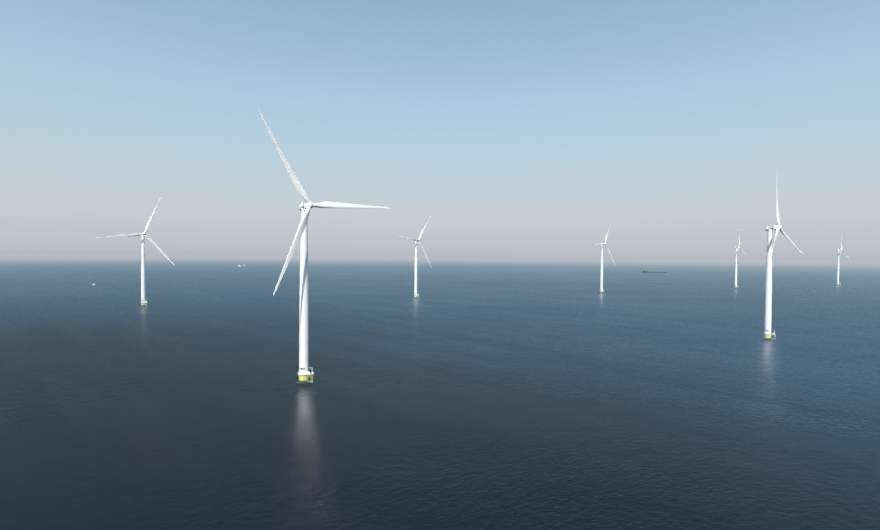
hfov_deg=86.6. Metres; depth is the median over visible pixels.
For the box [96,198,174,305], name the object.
turbine
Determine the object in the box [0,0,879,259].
sky
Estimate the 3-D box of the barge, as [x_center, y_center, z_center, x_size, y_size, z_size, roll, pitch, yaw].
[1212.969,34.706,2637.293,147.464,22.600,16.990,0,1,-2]
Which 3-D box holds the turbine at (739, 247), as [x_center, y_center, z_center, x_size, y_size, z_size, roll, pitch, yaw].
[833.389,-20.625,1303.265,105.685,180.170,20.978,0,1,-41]
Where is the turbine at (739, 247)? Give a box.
[734,225,748,287]
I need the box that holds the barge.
[642,270,666,272]
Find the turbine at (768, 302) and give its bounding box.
[763,186,802,339]
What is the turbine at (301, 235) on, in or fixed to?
in the water
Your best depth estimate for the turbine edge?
1475.40 m
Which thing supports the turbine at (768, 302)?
in the water
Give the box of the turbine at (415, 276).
[399,216,431,297]
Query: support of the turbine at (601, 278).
in the water
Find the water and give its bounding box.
[0,253,879,529]
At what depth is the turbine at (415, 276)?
923.93 m
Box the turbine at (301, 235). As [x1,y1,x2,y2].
[258,108,390,382]
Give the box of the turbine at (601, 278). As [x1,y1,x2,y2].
[596,223,614,292]

